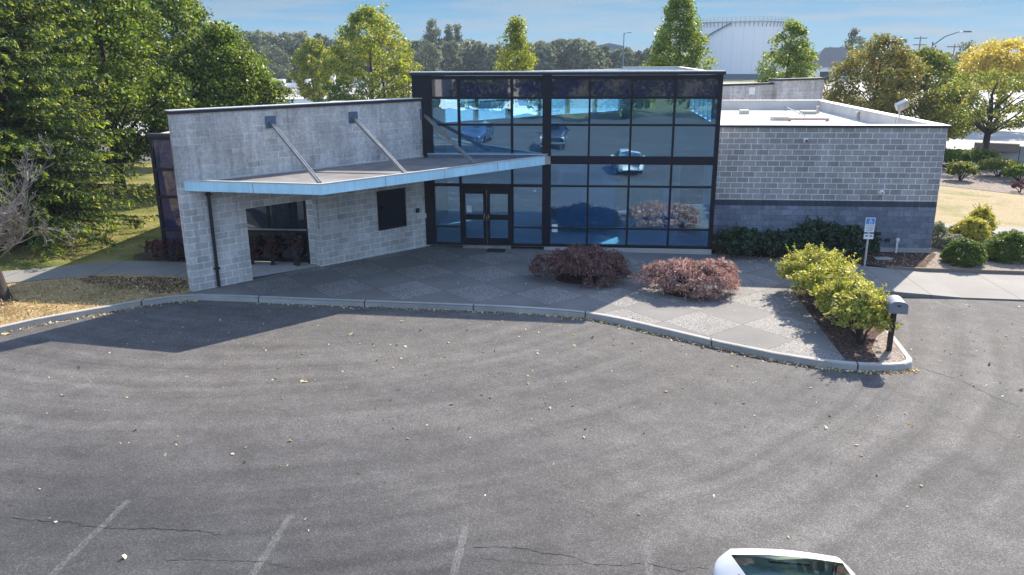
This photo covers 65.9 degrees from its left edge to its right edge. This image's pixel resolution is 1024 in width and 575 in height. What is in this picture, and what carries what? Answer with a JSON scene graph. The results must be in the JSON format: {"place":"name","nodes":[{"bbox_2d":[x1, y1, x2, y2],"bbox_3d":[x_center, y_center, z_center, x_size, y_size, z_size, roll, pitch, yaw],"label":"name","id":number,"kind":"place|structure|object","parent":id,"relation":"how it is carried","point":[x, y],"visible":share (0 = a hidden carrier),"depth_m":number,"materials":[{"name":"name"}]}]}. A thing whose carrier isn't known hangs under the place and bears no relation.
{"place":"outdoors","nodes":[
{"label":"outdoors","id":0,"kind":"place"},
{"bbox_2d":[19,145,150,161],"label":"road","id":1,"kind":"structure","parent":0,"point":[146,158],"depth_m":56.40,"materials":[{"name":"grey asphalt"}]},
{"bbox_2d":[0,162,176,270],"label":"lawn","id":2,"kind":"structure","parent":0,"point":[146,174],"depth_m":28.66,"materials":[{"name":"green plant"}]},
{"bbox_2d":[0,23,53,154],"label":"broadleaf tree","id":3,"kind":"object","parent":2,"relation":"on","point":[2,30],"visible":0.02,"depth_m":33.23,"materials":[{"name":"green plant"}]},
{"bbox_2d":[0,0,158,262],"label":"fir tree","id":4,"kind":"object","parent":2,"relation":"on","point":[60,193],"visible":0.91,"depth_m":27.25,"materials":[{"name":"green plant"}]},
{"bbox_2d":[1,0,170,163],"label":"broadleaf tree","id":5,"kind":"object","parent":2,"relation":"on","point":[96,55],"visible":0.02,"depth_m":45.08,"materials":[{"name":"green plant"}]},
{"bbox_2d":[6,0,204,194],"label":"broadleaf tree","id":6,"kind":"object","parent":2,"relation":"on","point":[115,18],"visible":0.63,"depth_m":35.63,"materials":[{"name":"green plant"}]},
{"bbox_2d":[133,250,185,261],"bbox_3d":[-11.006,-1.165,27.292,4.000,0.050,2.130,1,17,5],"label":"barberry bed","id":7,"kind":"object","parent":2,"relation":"on","point":[143,256],"visible":0.29,"depth_m":26.76,"materials":[{"name":"brown soil"}]},
{"bbox_2d":[139,237,159,256],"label":"barberry shrub","id":8,"kind":"object","parent":7,"relation":"on","point":[148,243],"visible":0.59,"depth_m":26.70,"materials":[{"name":"red plant"}]},
{"bbox_2d":[153,239,184,261],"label":"barberry shrub","id":9,"kind":"object","parent":7,"relation":"on","point":[159,246],"visible":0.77,"depth_m":26.18,"materials":[{"name":"red plant"}]},
{"bbox_2d":[172,242,184,255],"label":"barberry shrub","id":10,"kind":"object","parent":7,"relation":"on","point":[181,245],"visible":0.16,"depth_m":26.02,"materials":[{"name":"red plant"}]},
{"bbox_2d":[120,0,241,116],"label":"broadleaf tree","id":11,"kind":"object","parent":2,"relation":"on","point":[174,13],"visible":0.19,"depth_m":45.21,"materials":[{"name":"green plant"}]},
{"bbox_2d":[163,20,297,127],"bbox_3d":[-14.383,-9.328,40.765,7.082,8.559,6.811,-6,18,-20],"label":"broadleaf tree","id":12,"kind":"object","parent":2,"relation":"on","point":[221,51],"visible":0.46,"depth_m":38.84,"materials":[{"name":"green plant"}]},
{"bbox_2d":[2,261,187,283],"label":"path","id":13,"kind":"structure","parent":0,"point":[158,268],"depth_m":25.09,"materials":[{"name":"concrete"}]},
{"bbox_2d":[0,274,199,327],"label":"verge","id":14,"kind":"structure","parent":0,"point":[23,286],"depth_m":22.52,"materials":[{"name":"beige plant"}]},
{"bbox_2d":[0,298,21,305],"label":"bare soil","id":15,"kind":"structure","parent":14,"relation":"on","point":[12,299],"depth_m":22.00,"materials":[{"name":"brown soil"}]},
{"bbox_2d":[0,133,84,300],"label":"bare tree","id":16,"kind":"object","parent":14,"relation":"on","point":[5,215],"visible":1,"depth_m":21.71,"materials":[{"name":"grey plant"}]},
{"bbox_2d":[74,276,188,293],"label":"bare soil","id":17,"kind":"structure","parent":14,"relation":"on","point":[159,280],"depth_m":23.87,"materials":[{"name":"brown soil"}]},
{"bbox_2d":[0,261,1023,574],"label":"parking lot","id":18,"kind":"structure","parent":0,"point":[362,487],"depth_m":14.38,"materials":[{"name":"grey asphalt"}]},
{"bbox_2d":[0,516,218,534],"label":"crack","id":19,"kind":"object","parent":18,"relation":"on","point":[117,527],"visible":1,"depth_m":11.86,"materials":[{"name":"black asphalt"}]},
{"bbox_2d":[0,294,911,370],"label":"kerb","id":20,"kind":"structure","parent":18,"relation":"on","point":[906,364],"depth_m":21.35,"materials":[{"name":"concrete"}]},
{"bbox_2d":[0,300,1023,558],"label":"fallen leaves","id":21,"kind":"object","parent":18,"relation":"on","point":[536,350],"visible":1,"depth_m":19.20,"materials":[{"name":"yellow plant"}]},
{"bbox_2d":[474,546,708,571],"bbox_3d":[1.096,3.859,11.204,3.341,0.042,0.215,3,17,10],"label":"crack","id":22,"kind":"object","parent":18,"relation":"on","point":[580,559],"visible":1,"depth_m":11.31,"materials":[{"name":"grey asphalt"}]},
{"bbox_2d":[713,548,854,574],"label":"parked car","id":23,"kind":"object","parent":18,"relation":"on","point":[747,561],"visible":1,"depth_m":9.54,"materials":[{"name":"white paint"}]},
{"bbox_2d":[885,266,1023,273],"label":"bed edging","id":24,"kind":"object","parent":18,"relation":"on","point":[963,270],"visible":0.4,"depth_m":26.00,"materials":[{"name":"grey concrete"}]},
{"bbox_2d":[919,367,1017,405],"bbox_3d":[9.944,2.118,17.259,0.232,0.016,2.414,-8,18,-25],"label":"crack","id":25,"kind":"object","parent":18,"relation":"on","point":[971,385],"visible":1,"depth_m":17.20,"materials":[{"name":"black asphalt"}]},
{"bbox_2d":[186,245,891,361],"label":"plaza","id":26,"kind":"structure","parent":0,"point":[761,316],"depth_m":23.25,"materials":[{"name":"concrete"}]},
{"bbox_2d":[251,261,318,276],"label":"recess floor","id":27,"kind":"structure","parent":26,"relation":"on","point":[261,268],"depth_m":25.60,"materials":[{"name":"concrete"}]},
{"bbox_2d":[250,236,265,264],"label":"barberry shrub","id":28,"kind":"object","parent":27,"relation":"on","point":[253,254],"visible":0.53,"depth_m":25.84,"materials":[{"name":"red plant"}]},
{"bbox_2d":[254,233,285,264],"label":"barberry shrub","id":29,"kind":"object","parent":27,"relation":"on","point":[268,245],"visible":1,"depth_m":25.79,"materials":[{"name":"red plant"}]},
{"bbox_2d":[283,232,306,265],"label":"barberry shrub","id":30,"kind":"object","parent":27,"relation":"on","point":[297,244],"visible":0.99,"depth_m":25.68,"materials":[{"name":"red plant"}]},
{"bbox_2d":[147,67,950,290],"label":"office building","id":31,"kind":"structure","parent":26,"relation":"on","point":[679,160],"depth_m":27.45,"materials":[{"name":"grey concrete block"},{"name":"dark bronze metal"},{"name":"blue tinted glass"}]},
{"bbox_2d":[148,137,310,263],"bbox_3d":[-9.177,-2.728,25.808,5.050,4.329,0.130,1,17,5],"label":"recessed window","id":32,"kind":"structure","parent":31,"relation":"in","point":[280,220],"depth_m":25.88,"materials":[{"name":"black glass"}]},
{"bbox_2d":[376,188,406,230],"bbox_3d":[-4.152,-2.706,27.203,1.160,1.360,0.072,-15,22,-41],"label":"window","id":33,"kind":"structure","parent":31,"relation":"in","point":[391,204],"depth_m":27.18,"materials":[{"name":"black glass"}]},
{"bbox_2d":[462,190,486,244],"bbox_3d":[-1.335,-2.482,28.078,0.855,1.980,0.154,1,17,5],"label":"door","id":34,"kind":"structure","parent":31,"relation":"in","point":[466,240],"depth_m":28.08,"materials":[{"name":"brown metal"}]},
{"bbox_2d":[487,190,510,244],"bbox_3d":[-0.464,-2.463,27.997,0.855,1.980,0.154,1,17,5],"label":"door","id":35,"kind":"structure","parent":31,"relation":"in","point":[495,240],"depth_m":28.01,"materials":[{"name":"brown metal"}]},
{"bbox_2d":[555,273,611,284],"bbox_3d":[2.222,-0.282,24.616,1.760,0.022,1.364,1,17,5],"label":"planting hole","id":36,"kind":"object","parent":26,"relation":"on","point":[571,279],"visible":0.56,"depth_m":24.59,"materials":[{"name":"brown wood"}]},
{"bbox_2d":[527,243,634,290],"bbox_3d":[2.138,-0.719,24.400,3.426,1.214,2.666,1,17,5],"label":"japanese maple","id":37,"kind":"object","parent":36,"relation":"on","point":[583,261],"visible":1,"depth_m":24.00,"materials":[{"name":"red plant"}]},
{"bbox_2d":[663,286,719,297],"bbox_3d":[5.299,0.125,23.318,1.680,0.021,1.302,1,17,5],"label":"planting hole","id":38,"kind":"object","parent":26,"relation":"on","point":[677,294],"visible":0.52,"depth_m":23.23,"materials":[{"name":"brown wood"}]},
{"bbox_2d":[627,255,741,301],"bbox_3d":[5.125,-0.307,23.122,3.514,1.197,2.482,1,17,5],"label":"japanese maple","id":39,"kind":"object","parent":38,"relation":"on","point":[690,275],"visible":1,"depth_m":22.79,"materials":[{"name":"red plant"}]},
{"bbox_2d":[790,287,905,361],"bbox_3d":[8.876,0.884,20.916,1.700,0.023,6.144,2,17,7],"label":"island bed","id":40,"kind":"object","parent":26,"relation":"on","point":[839,337],"visible":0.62,"depth_m":19.82,"materials":[{"name":"brown soil"}]},
{"bbox_2d":[769,242,861,294],"bbox_3d":[8.805,-0.503,23.112,2.512,1.627,2.302,1,17,5],"label":"pieris shrub","id":41,"kind":"object","parent":40,"relation":"on","point":[801,260],"visible":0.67,"depth_m":22.75,"materials":[{"name":"green plant"}]},
{"bbox_2d":[786,259,870,297],"bbox_3d":[8.752,-0.080,21.693,2.118,1.613,2.336,-3,17,-9],"label":"pieris shrub","id":42,"kind":"object","parent":40,"relation":"on","point":[809,279],"visible":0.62,"depth_m":21.41,"materials":[{"name":"yellow plant"}]},
{"bbox_2d":[806,269,886,327],"bbox_3d":[8.555,0.299,20.295,1.875,1.690,2.025,1,17,5],"label":"pieris shrub","id":43,"kind":"object","parent":40,"relation":"on","point":[828,289],"visible":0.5,"depth_m":20.11,"materials":[{"name":"green plant"}]},
{"bbox_2d":[824,284,902,343],"bbox_3d":[8.437,0.637,19.109,1.708,1.718,1.797,1,17,5],"label":"pieris shrub","id":44,"kind":"object","parent":40,"relation":"on","point":[852,306],"visible":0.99,"depth_m":18.72,"materials":[{"name":"green plant"}]},
{"bbox_2d":[872,330,904,362],"bbox_3d":[9.003,1.411,19.120,0.687,0.012,2.488,3,17,11],"label":"chip patch","id":45,"kind":"object","parent":40,"relation":"on","point":[883,355],"visible":0.88,"depth_m":18.75,"materials":[{"name":"beige gravel"}]},
{"bbox_2d":[884,295,908,350],"bbox_3d":[8.992,0.950,18.623,0.407,1.458,0.595,4,17,13],"label":"mailbox","id":46,"kind":"object","parent":40,"relation":"on","point":[895,305],"visible":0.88,"depth_m":18.44,"materials":[{"name":"black paint"}]},
{"bbox_2d":[888,301,908,313],"bbox_3d":[8.928,0.464,18.217,0.407,0.294,0.028,4,17,13],"label":"door","id":47,"kind":"structure","parent":46,"relation":"in","point":[893,307],"depth_m":18.21,"materials":[{"name":"grey metal"}]},
{"bbox_2d":[66,82,1023,149],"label":"yard","id":48,"kind":"structure","parent":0,"point":[1000,136],"depth_m":111.78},
{"bbox_2d":[255,44,293,83],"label":"tree","id":49,"kind":"object","parent":48,"relation":"on","point":[276,53],"visible":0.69,"depth_m":202.27,"materials":[{"name":"green plant"}]},
{"bbox_2d":[286,80,297,88],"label":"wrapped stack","id":50,"kind":"object","parent":48,"relation":"on","point":[291,85],"visible":0.45,"depth_m":179.98,"materials":[{"name":"white paint"}]},
{"bbox_2d":[286,36,332,101],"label":"young tree","id":51,"kind":"object","parent":48,"relation":"on","point":[307,69],"visible":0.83,"depth_m":86.46,"materials":[{"name":"green plant"}]},
{"bbox_2d":[261,97,368,103],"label":"trailer","id":52,"kind":"object","parent":48,"relation":"on","point":[299,100],"depth_m":99.13,"materials":[{"name":"white paint"}]},
{"bbox_2d":[313,77,372,101],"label":"young tree","id":53,"kind":"object","parent":48,"relation":"on","point":[336,88],"visible":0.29,"depth_m":64.94,"materials":[{"name":"green plant"}]},
{"bbox_2d":[316,4,424,100],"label":"young tree","id":54,"kind":"object","parent":48,"relation":"on","point":[365,16],"visible":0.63,"depth_m":67.04,"materials":[{"name":"green plant"}]},
{"bbox_2d":[363,2,395,98],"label":"young tree","id":55,"kind":"object","parent":48,"relation":"on","point":[383,83],"visible":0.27,"depth_m":70.09,"materials":[{"name":"green plant"}]},
{"bbox_2d":[390,63,414,98],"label":"young tree","id":56,"kind":"object","parent":48,"relation":"on","point":[409,87],"visible":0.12,"depth_m":67.52,"materials":[{"name":"green plant"}]},
{"bbox_2d":[410,38,443,70],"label":"tree","id":57,"kind":"object","parent":48,"relation":"on","point":[430,49],"visible":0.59,"depth_m":188.57,"materials":[{"name":"green plant"}]},
{"bbox_2d":[493,15,542,107],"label":"young tree","id":58,"kind":"object","parent":48,"relation":"on","point":[518,40],"visible":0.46,"depth_m":59.01,"materials":[{"name":"green plant"}]},
{"bbox_2d":[621,0,718,109],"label":"young tree","id":59,"kind":"object","parent":48,"relation":"on","point":[688,39],"visible":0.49,"depth_m":55.38,"materials":[{"name":"green plant"}]},
{"bbox_2d":[754,18,822,82],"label":"young tree","id":60,"kind":"object","parent":48,"relation":"on","point":[801,56],"visible":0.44,"depth_m":61.08,"materials":[{"name":"green plant"}]},
{"bbox_2d":[870,45,996,139],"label":"autumn tree","id":61,"kind":"object","parent":48,"relation":"on","point":[943,65],"visible":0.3,"depth_m":56.09,"materials":[{"name":"green plant"}]},
{"bbox_2d":[929,31,971,69],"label":"street lamp","id":62,"kind":"object","parent":48,"relation":"on","point":[946,36],"visible":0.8,"depth_m":91.17,"materials":[{"name":"grey metal"}]},
{"bbox_2d":[919,97,984,141],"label":"autumn tree","id":63,"kind":"object","parent":48,"relation":"on","point":[974,129],"visible":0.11,"depth_m":59.25,"materials":[{"name":"green plant"}]},
{"bbox_2d":[954,40,975,68],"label":"tree","id":64,"kind":"object","parent":48,"relation":"on","point":[969,44],"visible":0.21,"depth_m":182.08,"materials":[{"name":"green plant"}]},
{"bbox_2d":[956,36,1023,125],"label":"autumn tree","id":65,"kind":"object","parent":48,"relation":"on","point":[989,56],"visible":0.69,"depth_m":75.29,"materials":[{"name":"yellow plant"}]},
{"bbox_2d":[88,0,1023,53],"label":"sky","id":66,"kind":"structure","parent":0,"point":[828,23],"materials":[{"name":"blue"}]},
{"bbox_2d":[598,43,622,51],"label":"industrial shed","id":67,"kind":"structure","parent":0,"point":[613,47],"depth_m":398.76,"materials":[{"name":"grey metal"}]},
{"bbox_2d":[234,52,1020,266],"bbox_3d":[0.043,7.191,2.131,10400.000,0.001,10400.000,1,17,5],"label":"ground","id":68,"kind":"structure","parent":0,"point":[736,80],"depth_m":216.47,"materials":[{"name":"grey concrete"}]},
{"bbox_2d":[421,18,441,56],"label":"tree","id":69,"kind":"object","parent":68,"relation":"on","point":[431,34],"visible":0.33,"depth_m":230.68,"materials":[{"name":"green plant"}]},
{"bbox_2d":[443,24,455,41],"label":"tree","id":70,"kind":"object","parent":68,"relation":"on","point":[449,36],"visible":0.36,"depth_m":235.33,"materials":[{"name":"green plant"}]},
{"bbox_2d":[453,23,462,47],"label":"tree","id":71,"kind":"object","parent":68,"relation":"on","point":[458,38],"visible":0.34,"depth_m":240.16,"materials":[{"name":"green plant"}]},
{"bbox_2d":[90,29,1017,81],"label":"wood","id":72,"kind":"object","parent":68,"relation":"on","point":[579,53],"visible":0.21,"depth_m":221.67,"materials":[{"name":"green plant"}]},
{"bbox_2d":[692,17,791,78],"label":"storage tank","id":73,"kind":"object","parent":68,"relation":"on","point":[738,48],"visible":0.68,"depth_m":231.82,"materials":[{"name":"grey metal"}]},
{"bbox_2d":[842,27,867,68],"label":"tree","id":74,"kind":"object","parent":68,"relation":"on","point":[853,37],"visible":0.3,"depth_m":215.48,"materials":[{"name":"green plant"}]},
{"bbox_2d":[711,247,944,266],"bbox_3d":[13.334,-1.422,28.760,12.420,0.155,5.380,1,17,5],"label":"wall bed","id":75,"kind":"object","parent":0,"point":[917,258],"visible":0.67,"depth_m":27.52,"materials":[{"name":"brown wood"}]},
{"bbox_2d":[712,222,771,256],"bbox_3d":[7.950,-1.599,27.478,2.252,1.226,2.040,1,17,5],"label":"laurel shrub","id":76,"kind":"object","parent":75,"relation":"on","point":[733,238],"visible":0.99,"depth_m":27.11,"materials":[{"name":"green plant"}]},
{"bbox_2d":[756,228,810,255],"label":"laurel shrub","id":77,"kind":"object","parent":75,"relation":"on","point":[781,238],"visible":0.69,"depth_m":27.06,"materials":[{"name":"green plant"}]},
{"bbox_2d":[786,215,851,253],"bbox_3d":[10.708,-1.747,27.444,2.472,1.573,1.874,1,17,5],"label":"laurel shrub","id":78,"kind":"object","parent":75,"relation":"on","point":[810,227],"visible":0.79,"depth_m":27.05,"materials":[{"name":"green plant"}]},
{"bbox_2d":[821,223,881,258],"bbox_3d":[11.661,-1.577,27.222,2.012,1.372,1.699,7,18,24],"label":"laurel shrub","id":79,"kind":"object","parent":75,"relation":"on","point":[856,232],"visible":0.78,"depth_m":26.78,"materials":[{"name":"green plant"}]},
{"bbox_2d":[863,218,875,265],"bbox_3d":[11.802,-1.474,26.202,0.310,1.720,0.062,1,17,5],"label":"parking sign","id":80,"kind":"object","parent":75,"relation":"on","point":[869,225],"visible":0.98,"depth_m":26.06,"materials":[{"name":"metal"}]},
{"bbox_2d":[874,257,892,259],"bbox_3d":[12.813,-0.949,27.298,0.560,0.160,0.300,1,17,5],"label":"utility cover","id":81,"kind":"object","parent":75,"relation":"on","point":[882,258],"visible":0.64,"depth_m":27.19,"materials":[{"name":"concrete"}]},
{"bbox_2d":[931,221,948,245],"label":"mound shrub","id":82,"kind":"object","parent":75,"relation":"on","point":[940,229],"visible":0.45,"depth_m":28.95,"materials":[{"name":"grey plant"}]},
{"bbox_2d":[948,223,974,238],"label":"mound shrub","id":83,"kind":"object","parent":75,"relation":"on","point":[950,229],"visible":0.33,"depth_m":30.27,"materials":[{"name":"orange plant"}]},
{"bbox_2d":[805,47,862,81],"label":"house","id":84,"kind":"structure","parent":0,"point":[827,56],"depth_m":201.40,"materials":[{"name":"white"}]},
{"bbox_2d":[820,72,828,79],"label":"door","id":85,"kind":"structure","parent":84,"relation":"in","point":[822,74],"depth_m":201.27,"materials":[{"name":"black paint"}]},
{"bbox_2d":[863,266,1023,300],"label":"sidewalk","id":86,"kind":"structure","parent":0,"point":[948,285],"depth_m":24.55,"materials":[{"name":"concrete"}]},
{"bbox_2d":[926,236,1023,269],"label":"chip bed","id":87,"kind":"object","parent":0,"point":[936,263],"visible":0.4,"depth_m":26.58,"materials":[{"name":"beige gravel"}]},
{"bbox_2d":[934,232,964,248],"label":"mound shrub","id":88,"kind":"object","parent":87,"relation":"on","point":[946,238],"visible":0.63,"depth_m":28.55,"materials":[{"name":"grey plant"}]},
{"bbox_2d":[939,237,988,267],"bbox_3d":[15.312,-1.198,26.681,1.564,1.007,1.458,1,17,5],"label":"mound shrub","id":89,"kind":"object","parent":87,"relation":"on","point":[974,254],"visible":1,"depth_m":26.34,"materials":[{"name":"green plant"}]},
{"bbox_2d":[951,216,990,242],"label":"mound shrub","id":90,"kind":"object","parent":87,"relation":"on","point":[980,227],"visible":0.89,"depth_m":29.70,"materials":[{"name":"green plant"}]},
{"bbox_2d":[985,246,997,258],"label":"mound shrub","id":91,"kind":"object","parent":87,"relation":"on","point":[986,248],"visible":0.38,"depth_m":27.14,"materials":[{"name":"green plant"}]},
{"bbox_2d":[981,229,1023,263],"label":"mound shrub","id":92,"kind":"object","parent":87,"relation":"on","point":[1010,243],"visible":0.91,"depth_m":26.89,"materials":[{"name":"green plant"}]},
{"bbox_2d":[934,186,1023,236],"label":"dry grass","id":93,"kind":"structure","parent":0,"point":[954,205],"depth_m":37.45,"materials":[{"name":"beige plant"}]},
{"bbox_2d":[958,201,999,231],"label":"mound shrub","id":94,"kind":"object","parent":93,"relation":"on","point":[983,213],"visible":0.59,"depth_m":31.23,"materials":[{"name":"yellow plant"}]},
{"bbox_2d":[940,167,1023,194],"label":"bank","id":95,"kind":"structure","parent":0,"point":[985,180],"depth_m":44.20,"materials":[{"name":"grey gravel"}]},
{"bbox_2d":[943,146,973,164],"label":"hedge shrub","id":96,"kind":"object","parent":95,"relation":"on","point":[959,155],"visible":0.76,"depth_m":48.38,"materials":[{"name":"green plant"}]},
{"bbox_2d":[945,159,980,179],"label":"hedge shrub","id":97,"kind":"object","parent":95,"relation":"on","point":[958,168],"visible":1,"depth_m":44.18,"materials":[{"name":"green plant"}]},
{"bbox_2d":[964,146,999,165],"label":"hedge shrub","id":98,"kind":"object","parent":95,"relation":"on","point":[978,154],"visible":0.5,"depth_m":48.80,"materials":[{"name":"green plant"}]},
{"bbox_2d":[976,153,1023,176],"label":"hedge shrub","id":99,"kind":"object","parent":95,"relation":"on","point":[989,164],"visible":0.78,"depth_m":45.68,"materials":[{"name":"green plant"}]},
{"bbox_2d":[1000,163,1023,181],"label":"hedge shrub","id":100,"kind":"object","parent":95,"relation":"on","point":[1013,170],"visible":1,"depth_m":43.81,"materials":[{"name":"green plant"}]},
{"bbox_2d":[1010,180,1023,191],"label":"barberry shrub","id":101,"kind":"object","parent":95,"relation":"on","point":[1017,184],"visible":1,"depth_m":40.87,"materials":[{"name":"red plant"}]},
{"bbox_2d":[945,224,1023,233],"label":"garden path","id":102,"kind":"structure","parent":0,"point":[1001,229],"depth_m":32.09,"materials":[{"name":"concrete"}]},
{"label":"road","id":103,"kind":"structure","parent":0,"visible":0},
{"bbox_2d":[822,32,953,116],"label":"autumn tree","id":104,"kind":"object","parent":103,"relation":"on","point":[879,53],"visible":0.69,"depth_m":54.48,"materials":[{"name":"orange plant"}]},
{"bbox_2d":[925,66,1023,149],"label":"autumn tree","id":105,"kind":"object","parent":103,"relation":"on","point":[955,87],"visible":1,"depth_m":50.57,"materials":[{"name":"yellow plant"}]},
{"bbox_2d":[994,146,1023,161],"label":"concrete barrier","id":106,"kind":"object","parent":103,"relation":"on","point":[1018,156],"depth_m":51.50,"materials":[{"name":"grey concrete"}]},
{"bbox_2d":[974,142,1019,151],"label":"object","id":107,"kind":"structure","parent":106,"relation":"on","point":[1007,147],"depth_m":51.40,"materials":[{"name":"grey metal"}]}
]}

